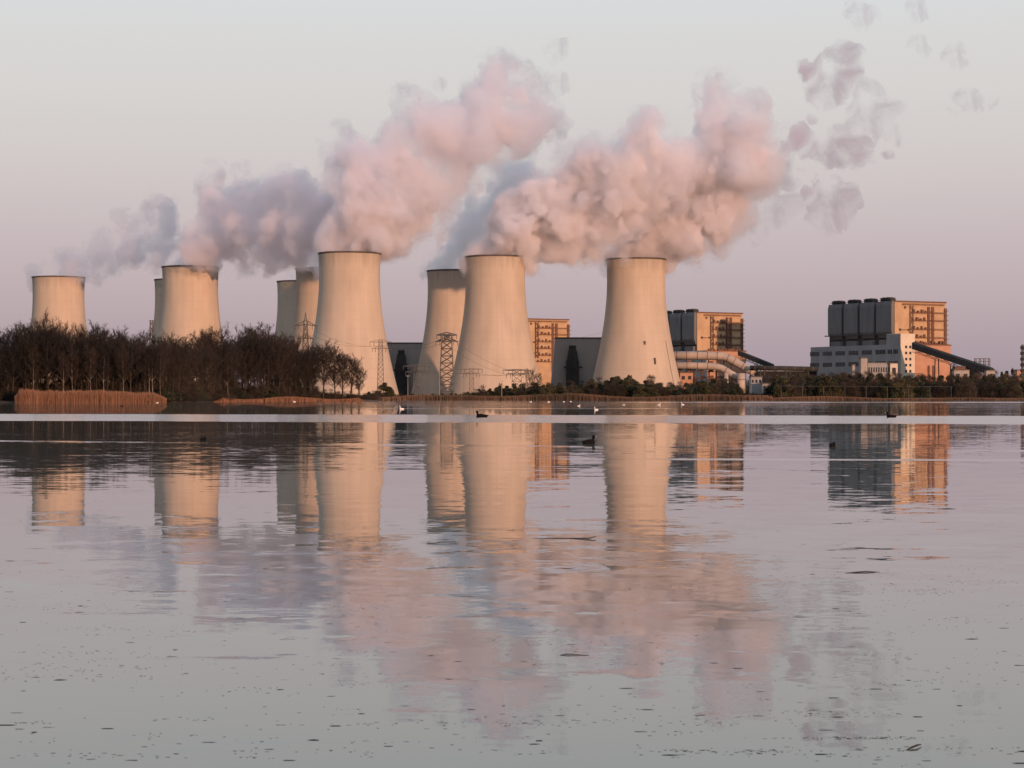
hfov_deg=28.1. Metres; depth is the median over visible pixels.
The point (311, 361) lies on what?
bare tree
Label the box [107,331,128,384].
bare tree
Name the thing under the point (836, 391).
budding bush
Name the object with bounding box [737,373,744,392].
standing pipe
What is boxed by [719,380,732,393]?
bare bush
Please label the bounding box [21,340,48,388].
bare tree
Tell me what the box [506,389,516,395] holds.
budding bush
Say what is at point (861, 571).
floating stick
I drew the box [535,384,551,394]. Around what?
budding bush
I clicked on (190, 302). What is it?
cooling tower
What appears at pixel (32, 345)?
bare tree
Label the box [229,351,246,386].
bare tree
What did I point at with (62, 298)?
cooling tower
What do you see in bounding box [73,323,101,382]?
bare tree
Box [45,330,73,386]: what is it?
bare tree
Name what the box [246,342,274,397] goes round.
bare tree
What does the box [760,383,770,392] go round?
shed
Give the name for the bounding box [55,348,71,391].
birch tree
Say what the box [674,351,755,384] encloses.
flue duct
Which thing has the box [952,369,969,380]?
shed
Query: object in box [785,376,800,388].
bare bush
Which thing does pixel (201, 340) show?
bare tree
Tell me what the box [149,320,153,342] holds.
radio mast
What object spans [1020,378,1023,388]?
budding bush
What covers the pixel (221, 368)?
bare tree
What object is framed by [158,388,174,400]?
evergreen bush
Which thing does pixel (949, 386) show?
bare bush
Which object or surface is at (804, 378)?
bare bush
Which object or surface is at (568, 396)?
reed belt
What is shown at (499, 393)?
evergreen bush
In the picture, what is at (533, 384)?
budding bush
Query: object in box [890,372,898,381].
bare bush
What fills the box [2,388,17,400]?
bare bush
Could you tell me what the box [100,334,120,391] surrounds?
bare tree
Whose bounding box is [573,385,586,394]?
budding bush
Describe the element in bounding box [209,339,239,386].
bare tree
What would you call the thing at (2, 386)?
bare bush
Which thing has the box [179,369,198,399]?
bare bush
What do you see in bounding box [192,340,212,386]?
bare tree
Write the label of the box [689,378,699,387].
bare bush
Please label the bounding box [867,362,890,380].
building
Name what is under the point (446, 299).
cooling tower
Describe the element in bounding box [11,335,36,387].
bare tree
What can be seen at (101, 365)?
birch tree
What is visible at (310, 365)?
bare tree
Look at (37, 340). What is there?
bare tree
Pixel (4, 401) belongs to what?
wooded headland ground
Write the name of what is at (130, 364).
bare tree
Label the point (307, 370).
bare tree
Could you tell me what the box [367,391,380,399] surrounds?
bare bush
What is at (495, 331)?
cooling tower
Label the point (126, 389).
bare bush
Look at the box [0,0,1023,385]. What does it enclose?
sky
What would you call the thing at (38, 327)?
bare tree
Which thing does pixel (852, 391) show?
bare bush
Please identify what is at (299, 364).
bare tree
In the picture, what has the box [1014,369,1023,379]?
shed
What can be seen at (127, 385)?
bare bush
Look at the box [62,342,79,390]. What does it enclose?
birch tree
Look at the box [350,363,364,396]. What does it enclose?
bare tree
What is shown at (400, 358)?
grey hall
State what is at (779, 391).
budding bush
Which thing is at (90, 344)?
bare tree
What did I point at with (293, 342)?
bare tree
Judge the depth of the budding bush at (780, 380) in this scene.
1179.63 m
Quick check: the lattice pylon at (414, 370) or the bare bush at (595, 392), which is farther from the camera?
the lattice pylon at (414, 370)
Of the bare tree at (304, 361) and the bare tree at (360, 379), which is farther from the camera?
the bare tree at (360, 379)
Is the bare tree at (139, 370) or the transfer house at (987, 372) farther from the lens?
the transfer house at (987, 372)
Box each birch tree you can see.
[24,346,41,389]
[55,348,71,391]
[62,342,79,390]
[83,344,99,391]
[95,348,112,390]
[113,344,130,392]
[140,344,156,391]
[146,347,159,390]
[154,344,169,395]
[222,352,234,387]
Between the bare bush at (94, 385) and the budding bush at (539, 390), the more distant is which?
the budding bush at (539, 390)
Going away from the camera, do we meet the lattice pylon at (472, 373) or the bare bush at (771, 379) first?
the lattice pylon at (472, 373)
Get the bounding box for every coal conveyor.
[738,350,773,375]
[912,342,993,380]
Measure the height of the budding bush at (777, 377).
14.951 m
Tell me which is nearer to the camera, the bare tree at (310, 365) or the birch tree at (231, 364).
the birch tree at (231, 364)
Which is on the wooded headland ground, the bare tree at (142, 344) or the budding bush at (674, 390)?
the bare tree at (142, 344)
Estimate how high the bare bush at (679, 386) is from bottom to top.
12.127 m
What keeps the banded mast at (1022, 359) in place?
on the ground
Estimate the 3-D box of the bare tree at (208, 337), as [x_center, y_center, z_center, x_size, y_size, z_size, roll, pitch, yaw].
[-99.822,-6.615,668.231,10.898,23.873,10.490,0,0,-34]
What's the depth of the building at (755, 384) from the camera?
1300.02 m
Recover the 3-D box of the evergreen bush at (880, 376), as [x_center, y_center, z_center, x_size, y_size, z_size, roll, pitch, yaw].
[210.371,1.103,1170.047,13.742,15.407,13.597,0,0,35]
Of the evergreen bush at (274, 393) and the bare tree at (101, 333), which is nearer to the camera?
the bare tree at (101, 333)
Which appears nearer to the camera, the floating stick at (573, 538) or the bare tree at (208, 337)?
the floating stick at (573, 538)
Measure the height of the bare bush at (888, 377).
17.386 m
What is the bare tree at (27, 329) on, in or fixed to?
on the wooded headland ground
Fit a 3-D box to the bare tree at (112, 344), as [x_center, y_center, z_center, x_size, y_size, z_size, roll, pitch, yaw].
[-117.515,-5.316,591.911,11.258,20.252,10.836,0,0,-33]
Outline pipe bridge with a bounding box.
[750,365,817,382]
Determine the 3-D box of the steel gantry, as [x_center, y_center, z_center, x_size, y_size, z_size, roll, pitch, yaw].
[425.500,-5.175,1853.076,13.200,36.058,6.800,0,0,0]
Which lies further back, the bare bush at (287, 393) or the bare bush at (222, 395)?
the bare bush at (287, 393)
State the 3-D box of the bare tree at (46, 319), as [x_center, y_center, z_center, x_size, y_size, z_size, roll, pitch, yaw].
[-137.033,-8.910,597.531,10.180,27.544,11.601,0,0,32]
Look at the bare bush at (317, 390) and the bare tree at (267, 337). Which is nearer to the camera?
the bare tree at (267, 337)
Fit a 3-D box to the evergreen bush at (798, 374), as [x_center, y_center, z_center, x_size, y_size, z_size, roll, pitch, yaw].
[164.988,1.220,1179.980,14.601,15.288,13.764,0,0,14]
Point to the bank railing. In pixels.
(881, 386)
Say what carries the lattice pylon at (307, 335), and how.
on the ground
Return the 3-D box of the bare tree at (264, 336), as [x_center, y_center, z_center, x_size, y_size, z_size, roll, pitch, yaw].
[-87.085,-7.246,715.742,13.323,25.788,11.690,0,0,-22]
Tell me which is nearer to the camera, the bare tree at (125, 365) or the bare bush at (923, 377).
the bare tree at (125, 365)
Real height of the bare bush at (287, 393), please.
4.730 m
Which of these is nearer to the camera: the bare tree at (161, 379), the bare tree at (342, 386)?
the bare tree at (161, 379)
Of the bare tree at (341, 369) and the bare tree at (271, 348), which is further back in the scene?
the bare tree at (341, 369)
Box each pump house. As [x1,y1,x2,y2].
[679,372,692,387]
[859,357,867,376]
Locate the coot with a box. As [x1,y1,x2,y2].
[582,435,595,443]
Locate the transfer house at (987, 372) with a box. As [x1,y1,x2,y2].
[984,370,995,375]
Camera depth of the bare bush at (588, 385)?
1142.07 m
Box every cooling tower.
[29,275,94,383]
[151,278,162,343]
[157,265,221,382]
[264,280,295,386]
[289,267,318,382]
[302,251,398,396]
[411,269,465,394]
[447,254,540,394]
[593,257,681,387]
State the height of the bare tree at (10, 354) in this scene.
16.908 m
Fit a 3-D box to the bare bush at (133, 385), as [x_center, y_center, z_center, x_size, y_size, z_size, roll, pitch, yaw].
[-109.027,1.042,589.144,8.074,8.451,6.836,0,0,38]
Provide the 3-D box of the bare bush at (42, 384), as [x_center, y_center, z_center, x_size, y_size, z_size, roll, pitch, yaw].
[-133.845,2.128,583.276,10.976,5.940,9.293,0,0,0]
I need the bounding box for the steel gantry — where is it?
[974,358,989,373]
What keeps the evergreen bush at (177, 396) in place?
on the wooded headland ground
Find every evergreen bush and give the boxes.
[155,388,182,400]
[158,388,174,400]
[232,388,246,398]
[257,391,273,398]
[268,390,281,396]
[291,375,306,394]
[492,388,504,396]
[584,384,597,393]
[609,376,625,385]
[620,384,636,396]
[633,381,639,390]
[677,384,694,394]
[690,381,701,393]
[723,384,737,395]
[731,386,744,395]
[763,382,777,395]
[789,373,805,385]
[798,375,818,385]
[804,378,822,396]
[825,379,840,390]
[860,376,877,397]
[877,373,882,384]
[911,381,932,397]
[930,375,947,387]
[948,379,969,397]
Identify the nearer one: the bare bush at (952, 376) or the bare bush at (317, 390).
the bare bush at (317, 390)
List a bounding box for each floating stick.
[533,536,595,538]
[848,571,874,572]
[906,744,921,749]
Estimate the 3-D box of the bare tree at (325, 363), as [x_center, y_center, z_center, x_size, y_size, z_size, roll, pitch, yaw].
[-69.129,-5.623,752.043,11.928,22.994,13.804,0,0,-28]
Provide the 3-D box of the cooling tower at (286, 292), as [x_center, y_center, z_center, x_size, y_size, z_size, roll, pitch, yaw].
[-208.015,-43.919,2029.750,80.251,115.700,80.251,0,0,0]
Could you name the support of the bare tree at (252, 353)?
on the wooded headland ground
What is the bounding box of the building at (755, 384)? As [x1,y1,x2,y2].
[749,376,762,394]
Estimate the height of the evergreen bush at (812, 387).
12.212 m
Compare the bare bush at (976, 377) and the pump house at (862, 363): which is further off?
the pump house at (862, 363)
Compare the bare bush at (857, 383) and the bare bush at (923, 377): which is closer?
the bare bush at (857, 383)
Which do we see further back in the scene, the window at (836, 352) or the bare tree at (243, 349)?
the window at (836, 352)
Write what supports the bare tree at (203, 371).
on the wooded headland ground
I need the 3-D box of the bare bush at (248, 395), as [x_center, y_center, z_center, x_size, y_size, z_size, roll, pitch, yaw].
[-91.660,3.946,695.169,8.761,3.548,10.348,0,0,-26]
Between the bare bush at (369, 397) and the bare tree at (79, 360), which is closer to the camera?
the bare tree at (79, 360)
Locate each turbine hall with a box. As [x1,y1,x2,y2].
[675,348,746,392]
[810,333,951,381]
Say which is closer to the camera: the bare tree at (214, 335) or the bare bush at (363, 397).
the bare tree at (214, 335)
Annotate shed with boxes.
[755,371,816,382]
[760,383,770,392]
[952,366,979,375]
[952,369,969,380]
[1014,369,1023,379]
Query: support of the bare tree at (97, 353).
on the wooded headland ground
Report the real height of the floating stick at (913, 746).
0.015 m
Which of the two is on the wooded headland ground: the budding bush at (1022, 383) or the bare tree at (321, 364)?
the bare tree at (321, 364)
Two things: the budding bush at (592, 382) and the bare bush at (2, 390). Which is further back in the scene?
the budding bush at (592, 382)
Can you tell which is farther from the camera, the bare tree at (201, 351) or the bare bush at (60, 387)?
the bare tree at (201, 351)
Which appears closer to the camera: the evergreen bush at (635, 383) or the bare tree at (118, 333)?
the bare tree at (118, 333)
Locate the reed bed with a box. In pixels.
[14,388,166,402]
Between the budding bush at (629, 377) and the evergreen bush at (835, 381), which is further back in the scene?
the budding bush at (629, 377)
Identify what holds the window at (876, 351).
in the turbine hall at (898, 349)
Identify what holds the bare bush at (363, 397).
on the wooded headland ground
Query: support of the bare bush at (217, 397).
on the wooded headland ground
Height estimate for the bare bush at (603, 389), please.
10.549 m
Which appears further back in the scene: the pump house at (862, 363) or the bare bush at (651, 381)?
the pump house at (862, 363)
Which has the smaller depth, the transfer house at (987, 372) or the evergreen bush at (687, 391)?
the evergreen bush at (687, 391)
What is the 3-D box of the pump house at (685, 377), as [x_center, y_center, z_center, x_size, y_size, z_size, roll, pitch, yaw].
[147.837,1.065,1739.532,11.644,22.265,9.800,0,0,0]
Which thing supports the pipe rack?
on the ground
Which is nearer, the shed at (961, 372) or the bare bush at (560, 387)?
the bare bush at (560, 387)
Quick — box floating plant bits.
[0,474,1023,763]
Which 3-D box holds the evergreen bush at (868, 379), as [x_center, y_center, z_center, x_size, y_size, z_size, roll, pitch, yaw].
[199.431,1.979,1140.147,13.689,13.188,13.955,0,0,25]
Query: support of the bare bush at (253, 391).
on the wooded headland ground
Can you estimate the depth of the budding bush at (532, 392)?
1138.48 m
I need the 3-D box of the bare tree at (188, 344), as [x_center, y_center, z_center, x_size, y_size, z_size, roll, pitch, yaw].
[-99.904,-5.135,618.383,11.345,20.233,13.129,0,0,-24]
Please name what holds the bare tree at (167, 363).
on the wooded headland ground
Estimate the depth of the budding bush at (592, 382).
1157.72 m
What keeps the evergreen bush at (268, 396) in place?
on the wooded headland ground
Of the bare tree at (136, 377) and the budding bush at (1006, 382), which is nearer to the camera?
the bare tree at (136, 377)
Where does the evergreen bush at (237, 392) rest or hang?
on the wooded headland ground
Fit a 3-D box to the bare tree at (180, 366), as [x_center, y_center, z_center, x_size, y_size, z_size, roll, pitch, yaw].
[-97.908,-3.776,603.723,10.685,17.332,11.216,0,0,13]
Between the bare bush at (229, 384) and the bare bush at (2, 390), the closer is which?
the bare bush at (2, 390)
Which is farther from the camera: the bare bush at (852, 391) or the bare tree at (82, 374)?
the bare bush at (852, 391)
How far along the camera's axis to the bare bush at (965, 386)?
1117.32 m
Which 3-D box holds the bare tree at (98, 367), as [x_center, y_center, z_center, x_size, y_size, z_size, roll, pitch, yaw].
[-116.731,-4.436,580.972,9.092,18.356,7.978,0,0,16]
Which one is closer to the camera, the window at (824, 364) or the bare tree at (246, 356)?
the bare tree at (246, 356)
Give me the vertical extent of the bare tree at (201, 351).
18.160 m
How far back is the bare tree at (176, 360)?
601.62 m
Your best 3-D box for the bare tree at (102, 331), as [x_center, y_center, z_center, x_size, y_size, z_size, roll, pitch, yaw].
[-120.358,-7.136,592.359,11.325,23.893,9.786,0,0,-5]
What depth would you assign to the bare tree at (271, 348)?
713.12 m
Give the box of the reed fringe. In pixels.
[213,396,363,401]
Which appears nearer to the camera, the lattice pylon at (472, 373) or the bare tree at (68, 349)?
the bare tree at (68, 349)
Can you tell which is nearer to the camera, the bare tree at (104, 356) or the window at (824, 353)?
the bare tree at (104, 356)
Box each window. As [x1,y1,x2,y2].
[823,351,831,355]
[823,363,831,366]
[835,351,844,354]
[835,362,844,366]
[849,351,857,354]
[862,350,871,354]
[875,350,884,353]
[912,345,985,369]
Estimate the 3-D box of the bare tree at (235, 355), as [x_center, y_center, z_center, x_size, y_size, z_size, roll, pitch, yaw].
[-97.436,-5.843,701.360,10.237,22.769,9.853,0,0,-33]
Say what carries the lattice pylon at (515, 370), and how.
on the ground
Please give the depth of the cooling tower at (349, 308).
1610.39 m
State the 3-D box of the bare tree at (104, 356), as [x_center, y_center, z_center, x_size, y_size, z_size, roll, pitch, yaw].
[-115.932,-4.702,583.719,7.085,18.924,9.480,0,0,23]
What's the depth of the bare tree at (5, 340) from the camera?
579.28 m
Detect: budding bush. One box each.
[375,382,395,396]
[504,386,520,395]
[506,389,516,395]
[524,382,540,391]
[526,389,536,394]
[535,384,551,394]
[540,384,557,395]
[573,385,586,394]
[580,379,600,390]
[617,378,636,396]
[624,375,640,384]
[632,384,648,396]
[643,384,660,396]
[661,386,676,395]
[696,381,717,394]
[720,378,728,387]
[772,379,797,397]
[773,375,779,381]
[777,376,788,384]
[801,381,809,396]
[816,376,843,396]
[830,374,844,383]
[875,382,896,397]
[890,378,914,397]
[908,378,918,387]
[993,381,1010,397]
[994,376,1013,392]
[1007,383,1023,397]
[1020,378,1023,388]
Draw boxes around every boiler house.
[528,318,570,387]
[667,309,744,350]
[824,297,948,346]
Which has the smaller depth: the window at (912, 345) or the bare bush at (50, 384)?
the bare bush at (50, 384)
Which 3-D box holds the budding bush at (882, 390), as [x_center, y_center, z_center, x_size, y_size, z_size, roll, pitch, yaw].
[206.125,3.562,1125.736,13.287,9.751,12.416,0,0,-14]
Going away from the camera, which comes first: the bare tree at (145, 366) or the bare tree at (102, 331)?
the bare tree at (145, 366)
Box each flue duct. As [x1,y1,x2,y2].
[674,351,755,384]
[676,362,736,386]
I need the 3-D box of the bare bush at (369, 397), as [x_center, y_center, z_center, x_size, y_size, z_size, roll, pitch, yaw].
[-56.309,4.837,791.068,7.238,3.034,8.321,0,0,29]
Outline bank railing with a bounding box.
[802,386,933,397]
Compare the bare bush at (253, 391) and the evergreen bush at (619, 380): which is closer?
the bare bush at (253, 391)
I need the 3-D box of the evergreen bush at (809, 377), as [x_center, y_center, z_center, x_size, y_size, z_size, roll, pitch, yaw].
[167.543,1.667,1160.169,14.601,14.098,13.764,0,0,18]
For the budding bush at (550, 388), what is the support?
on the ground
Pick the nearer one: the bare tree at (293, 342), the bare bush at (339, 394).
the bare tree at (293, 342)
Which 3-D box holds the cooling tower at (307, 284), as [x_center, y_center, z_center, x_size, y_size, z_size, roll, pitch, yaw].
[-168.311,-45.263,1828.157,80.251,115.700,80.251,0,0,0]
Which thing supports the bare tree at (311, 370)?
on the wooded headland ground
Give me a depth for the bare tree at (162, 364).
592.91 m
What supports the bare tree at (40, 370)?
on the wooded headland ground
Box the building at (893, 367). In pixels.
[889,363,897,380]
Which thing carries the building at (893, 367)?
on the ground
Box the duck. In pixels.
[475,411,487,416]
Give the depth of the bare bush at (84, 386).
582.31 m
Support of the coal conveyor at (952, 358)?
on the ground
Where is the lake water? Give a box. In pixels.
[0,400,1023,767]
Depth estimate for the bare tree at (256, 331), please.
722.49 m
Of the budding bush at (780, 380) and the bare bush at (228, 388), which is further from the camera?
the budding bush at (780, 380)
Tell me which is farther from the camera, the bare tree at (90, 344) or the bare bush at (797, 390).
the bare bush at (797, 390)
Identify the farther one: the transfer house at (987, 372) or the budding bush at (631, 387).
the transfer house at (987, 372)
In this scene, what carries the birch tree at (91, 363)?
on the wooded headland ground
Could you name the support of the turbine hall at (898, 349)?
on the ground
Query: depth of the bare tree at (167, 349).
604.18 m
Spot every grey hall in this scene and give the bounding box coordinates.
[387,342,422,394]
[551,337,600,386]
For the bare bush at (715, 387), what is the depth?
1121.20 m
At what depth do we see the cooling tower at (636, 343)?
1680.69 m
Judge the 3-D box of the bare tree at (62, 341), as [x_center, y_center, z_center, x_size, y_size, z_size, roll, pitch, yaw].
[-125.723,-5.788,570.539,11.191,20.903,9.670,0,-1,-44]
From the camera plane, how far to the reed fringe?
717.53 m
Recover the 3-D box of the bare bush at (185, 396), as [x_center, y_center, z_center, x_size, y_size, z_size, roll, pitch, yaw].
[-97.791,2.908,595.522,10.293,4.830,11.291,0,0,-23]
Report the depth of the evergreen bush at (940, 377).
1159.12 m
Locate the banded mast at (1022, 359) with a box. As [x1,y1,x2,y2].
[1020,345,1023,379]
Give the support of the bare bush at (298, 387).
on the wooded headland ground
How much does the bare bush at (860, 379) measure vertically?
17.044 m
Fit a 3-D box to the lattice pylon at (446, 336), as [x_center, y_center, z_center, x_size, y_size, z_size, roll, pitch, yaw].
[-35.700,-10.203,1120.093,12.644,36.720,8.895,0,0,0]
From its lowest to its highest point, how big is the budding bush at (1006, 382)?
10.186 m
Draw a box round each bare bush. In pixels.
[0,379,16,391]
[0,387,13,400]
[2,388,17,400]
[4,372,31,391]
[7,372,26,390]
[29,382,50,390]
[39,379,51,390]
[41,377,66,391]
[47,383,70,390]
[49,385,76,391]
[50,385,64,391]
[67,378,85,390]
[89,377,110,390]
[93,372,118,390]
[110,383,129,391]
[114,380,134,391]
[122,375,143,391]
[137,377,155,391]
[147,374,171,391]
[169,387,192,400]
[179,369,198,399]
[208,392,220,400]
[213,382,232,396]
[215,390,234,399]
[221,377,236,390]
[239,379,255,395]
[240,391,253,398]
[244,387,266,398]
[248,379,266,396]
[277,379,301,393]
[279,388,294,396]
[291,391,306,399]
[305,390,319,398]
[307,386,325,397]
[320,390,331,398]
[325,389,339,398]
[335,391,345,398]
[340,392,352,398]
[354,393,366,399]
[362,393,372,399]
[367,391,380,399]
[514,387,527,396]
[558,383,568,393]
[564,384,578,393]
[579,380,594,392]
[588,386,603,395]
[596,377,605,389]
[596,383,613,394]
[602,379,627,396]
[641,375,663,390]
[651,382,667,395]
[660,387,672,396]
[675,381,685,390]
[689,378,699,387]
[710,385,722,394]
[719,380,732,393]
[761,378,775,393]
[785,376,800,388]
[787,378,806,396]
[798,373,809,387]
[836,373,856,396]
[837,372,849,384]
[841,380,860,396]
[845,375,867,397]
[854,373,864,384]
[861,373,883,397]
[878,371,893,385]
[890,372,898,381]
[918,374,928,385]
[928,381,939,397]
[932,382,951,397]
[943,373,962,384]
[943,378,960,397]
[952,376,976,397]
[969,382,985,397]
[971,373,985,383]
[972,376,980,386]
[976,376,998,397]
[980,377,1003,397]
[998,379,1022,397]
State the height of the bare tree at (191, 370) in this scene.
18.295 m
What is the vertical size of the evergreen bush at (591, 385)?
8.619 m
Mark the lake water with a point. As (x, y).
(324, 498)
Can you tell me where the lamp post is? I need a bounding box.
[438,367,440,394]
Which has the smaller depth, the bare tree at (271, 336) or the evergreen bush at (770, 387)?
the bare tree at (271, 336)
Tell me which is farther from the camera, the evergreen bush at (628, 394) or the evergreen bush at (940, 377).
the evergreen bush at (940, 377)
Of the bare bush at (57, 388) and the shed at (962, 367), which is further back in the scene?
the shed at (962, 367)
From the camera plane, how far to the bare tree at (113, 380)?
576.48 m
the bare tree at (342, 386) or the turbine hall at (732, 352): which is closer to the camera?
the bare tree at (342, 386)
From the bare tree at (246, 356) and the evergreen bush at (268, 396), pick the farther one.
the evergreen bush at (268, 396)
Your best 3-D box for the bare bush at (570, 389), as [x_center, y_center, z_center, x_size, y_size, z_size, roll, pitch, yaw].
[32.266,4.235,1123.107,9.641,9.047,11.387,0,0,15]
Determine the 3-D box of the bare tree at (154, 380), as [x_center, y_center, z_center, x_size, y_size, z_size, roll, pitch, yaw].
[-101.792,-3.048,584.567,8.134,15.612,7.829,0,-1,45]
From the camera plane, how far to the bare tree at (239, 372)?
688.17 m
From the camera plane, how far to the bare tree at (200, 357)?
629.22 m
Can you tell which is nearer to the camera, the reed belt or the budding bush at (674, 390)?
the reed belt
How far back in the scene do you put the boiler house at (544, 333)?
2236.97 m
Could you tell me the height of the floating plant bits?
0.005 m
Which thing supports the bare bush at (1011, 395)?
on the ground
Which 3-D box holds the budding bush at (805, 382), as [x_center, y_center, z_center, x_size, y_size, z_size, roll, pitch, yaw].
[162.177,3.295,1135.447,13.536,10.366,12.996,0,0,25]
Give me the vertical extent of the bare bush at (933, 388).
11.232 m
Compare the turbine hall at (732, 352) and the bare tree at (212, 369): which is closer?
the bare tree at (212, 369)
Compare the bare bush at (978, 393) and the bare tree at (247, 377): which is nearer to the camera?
the bare tree at (247, 377)
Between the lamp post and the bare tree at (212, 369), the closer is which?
the bare tree at (212, 369)
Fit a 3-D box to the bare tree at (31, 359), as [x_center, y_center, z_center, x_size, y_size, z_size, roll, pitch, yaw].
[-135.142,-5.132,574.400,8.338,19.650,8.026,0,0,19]
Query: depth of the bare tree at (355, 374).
776.23 m
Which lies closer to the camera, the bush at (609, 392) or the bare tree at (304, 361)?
the bare tree at (304, 361)
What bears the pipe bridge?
on the ground
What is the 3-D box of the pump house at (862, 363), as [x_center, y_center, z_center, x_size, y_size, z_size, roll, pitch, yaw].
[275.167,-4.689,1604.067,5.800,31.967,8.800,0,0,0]
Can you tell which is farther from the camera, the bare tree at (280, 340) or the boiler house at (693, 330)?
the boiler house at (693, 330)
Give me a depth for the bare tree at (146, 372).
585.73 m
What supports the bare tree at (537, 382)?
on the ground
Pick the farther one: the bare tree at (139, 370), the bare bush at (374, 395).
the bare bush at (374, 395)
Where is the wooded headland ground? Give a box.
[0,399,376,402]
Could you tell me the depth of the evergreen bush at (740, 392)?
1119.29 m
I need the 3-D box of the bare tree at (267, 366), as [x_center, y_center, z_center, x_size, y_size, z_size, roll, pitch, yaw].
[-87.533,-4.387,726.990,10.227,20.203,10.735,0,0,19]
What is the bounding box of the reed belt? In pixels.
[364,393,1023,399]
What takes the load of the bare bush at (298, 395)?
on the wooded headland ground
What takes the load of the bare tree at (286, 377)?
on the wooded headland ground
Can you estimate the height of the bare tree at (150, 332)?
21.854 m
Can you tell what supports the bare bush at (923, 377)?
on the ground
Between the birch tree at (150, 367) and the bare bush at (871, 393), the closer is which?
the birch tree at (150, 367)
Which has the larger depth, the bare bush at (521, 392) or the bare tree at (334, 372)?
the bare bush at (521, 392)
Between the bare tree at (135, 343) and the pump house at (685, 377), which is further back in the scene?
the pump house at (685, 377)
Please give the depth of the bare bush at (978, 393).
1129.38 m
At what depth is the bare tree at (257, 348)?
703.35 m
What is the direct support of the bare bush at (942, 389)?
on the ground
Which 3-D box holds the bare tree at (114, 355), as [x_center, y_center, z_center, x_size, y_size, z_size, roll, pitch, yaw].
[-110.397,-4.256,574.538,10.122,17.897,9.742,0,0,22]
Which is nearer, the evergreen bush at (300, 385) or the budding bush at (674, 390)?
the evergreen bush at (300, 385)
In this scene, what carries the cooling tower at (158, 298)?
on the ground
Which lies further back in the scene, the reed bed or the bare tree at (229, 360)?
the bare tree at (229, 360)
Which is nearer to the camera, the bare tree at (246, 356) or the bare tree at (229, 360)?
the bare tree at (229, 360)
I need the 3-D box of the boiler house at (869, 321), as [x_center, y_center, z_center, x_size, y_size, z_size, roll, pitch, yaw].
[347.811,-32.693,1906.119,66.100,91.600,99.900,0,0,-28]
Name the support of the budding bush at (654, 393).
on the ground
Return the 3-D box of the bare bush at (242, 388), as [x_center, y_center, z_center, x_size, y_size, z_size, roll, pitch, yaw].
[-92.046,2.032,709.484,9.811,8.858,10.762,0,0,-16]
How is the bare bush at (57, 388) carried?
on the wooded headland ground
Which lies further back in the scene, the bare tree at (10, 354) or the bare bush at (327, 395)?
the bare bush at (327, 395)
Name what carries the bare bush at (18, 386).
on the wooded headland ground
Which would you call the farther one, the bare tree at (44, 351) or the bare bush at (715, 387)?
the bare bush at (715, 387)
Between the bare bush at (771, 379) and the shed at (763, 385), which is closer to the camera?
the bare bush at (771, 379)
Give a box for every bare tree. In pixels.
[0,336,23,379]
[0,348,20,400]
[1,321,41,381]
[1,329,26,366]
[2,342,26,399]
[7,321,36,388]
[9,334,46,388]
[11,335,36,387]
[13,330,39,389]
[15,335,39,387]
[18,324,46,386]
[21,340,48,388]
[27,322,58,382]
[29,308,60,373]
[29,324,62,390]
[30,341,53,390]
[37,322,58,390]
[40,328,77,388]
[41,341,66,389]
[44,329,76,384]
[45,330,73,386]
[56,320,75,366]
[57,329,85,376]
[62,339,92,390]
[64,348,83,387]
[65,348,89,389]
[67,349,85,390]
[70,332,107,390]
[71,337,105,390]
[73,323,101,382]
[79,319,108,361]
[84,324,124,367]
[85,334,112,389]
[91,339,113,387]
[95,333,123,376]
[98,335,112,385]
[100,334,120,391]
[101,344,127,391]
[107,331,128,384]
[107,338,138,391]
[108,324,129,378]
[115,343,134,386]
[116,334,147,392]
[120,340,137,383]
[128,351,150,391]
[130,334,154,380]
[130,349,155,386]
[131,329,153,345]
[134,340,154,392]
[134,346,153,391]
[143,347,164,390]
[149,343,175,387]
[150,336,170,367]
[152,338,178,384]
[153,340,172,387]
[156,330,184,380]
[156,346,172,389]
[163,340,188,384]
[166,343,195,388]
[168,334,194,377]
[177,333,209,384]
[182,344,199,381]
[189,353,204,380]
[190,346,206,381]
[191,329,215,381]
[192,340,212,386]
[192,348,216,388]
[193,329,217,383]
[198,321,231,380]
[199,329,222,370]
[199,337,225,378]
[199,349,224,387]
[208,334,230,398]
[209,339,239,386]
[218,340,238,390]
[221,336,240,386]
[228,332,263,384]
[228,342,248,387]
[229,337,257,391]
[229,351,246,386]
[233,333,265,393]
[235,323,267,380]
[237,346,260,394]
[241,322,274,382]
[243,337,258,384]
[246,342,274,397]
[249,329,277,385]
[252,331,283,384]
[252,335,287,393]
[255,347,274,386]
[262,328,285,388]
[262,331,293,384]
[270,346,294,396]
[278,331,300,378]
[285,340,304,393]
[295,355,311,393]
[296,345,321,392]
[296,351,319,392]
[297,351,319,389]
[300,345,319,384]
[306,352,320,389]
[307,339,338,398]
[311,343,333,391]
[313,345,347,398]
[320,347,345,391]
[331,353,355,398]
[335,356,356,390]
[343,355,363,397]
[343,359,362,393]
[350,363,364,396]
[355,368,367,393]
[523,368,536,395]
[531,373,543,390]
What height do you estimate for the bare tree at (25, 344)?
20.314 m
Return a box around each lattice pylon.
[294,312,316,383]
[371,339,391,390]
[403,364,429,394]
[435,332,457,394]
[460,368,482,393]
[504,369,530,390]
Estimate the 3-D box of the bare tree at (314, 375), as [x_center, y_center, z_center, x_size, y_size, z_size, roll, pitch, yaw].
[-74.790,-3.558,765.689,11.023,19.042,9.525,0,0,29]
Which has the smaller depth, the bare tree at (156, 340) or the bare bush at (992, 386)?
the bare tree at (156, 340)
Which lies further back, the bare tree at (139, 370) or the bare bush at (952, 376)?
the bare bush at (952, 376)
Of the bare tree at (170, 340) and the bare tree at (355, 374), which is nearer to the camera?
the bare tree at (170, 340)
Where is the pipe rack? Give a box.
[676,360,718,383]
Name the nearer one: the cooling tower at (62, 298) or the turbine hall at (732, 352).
the cooling tower at (62, 298)

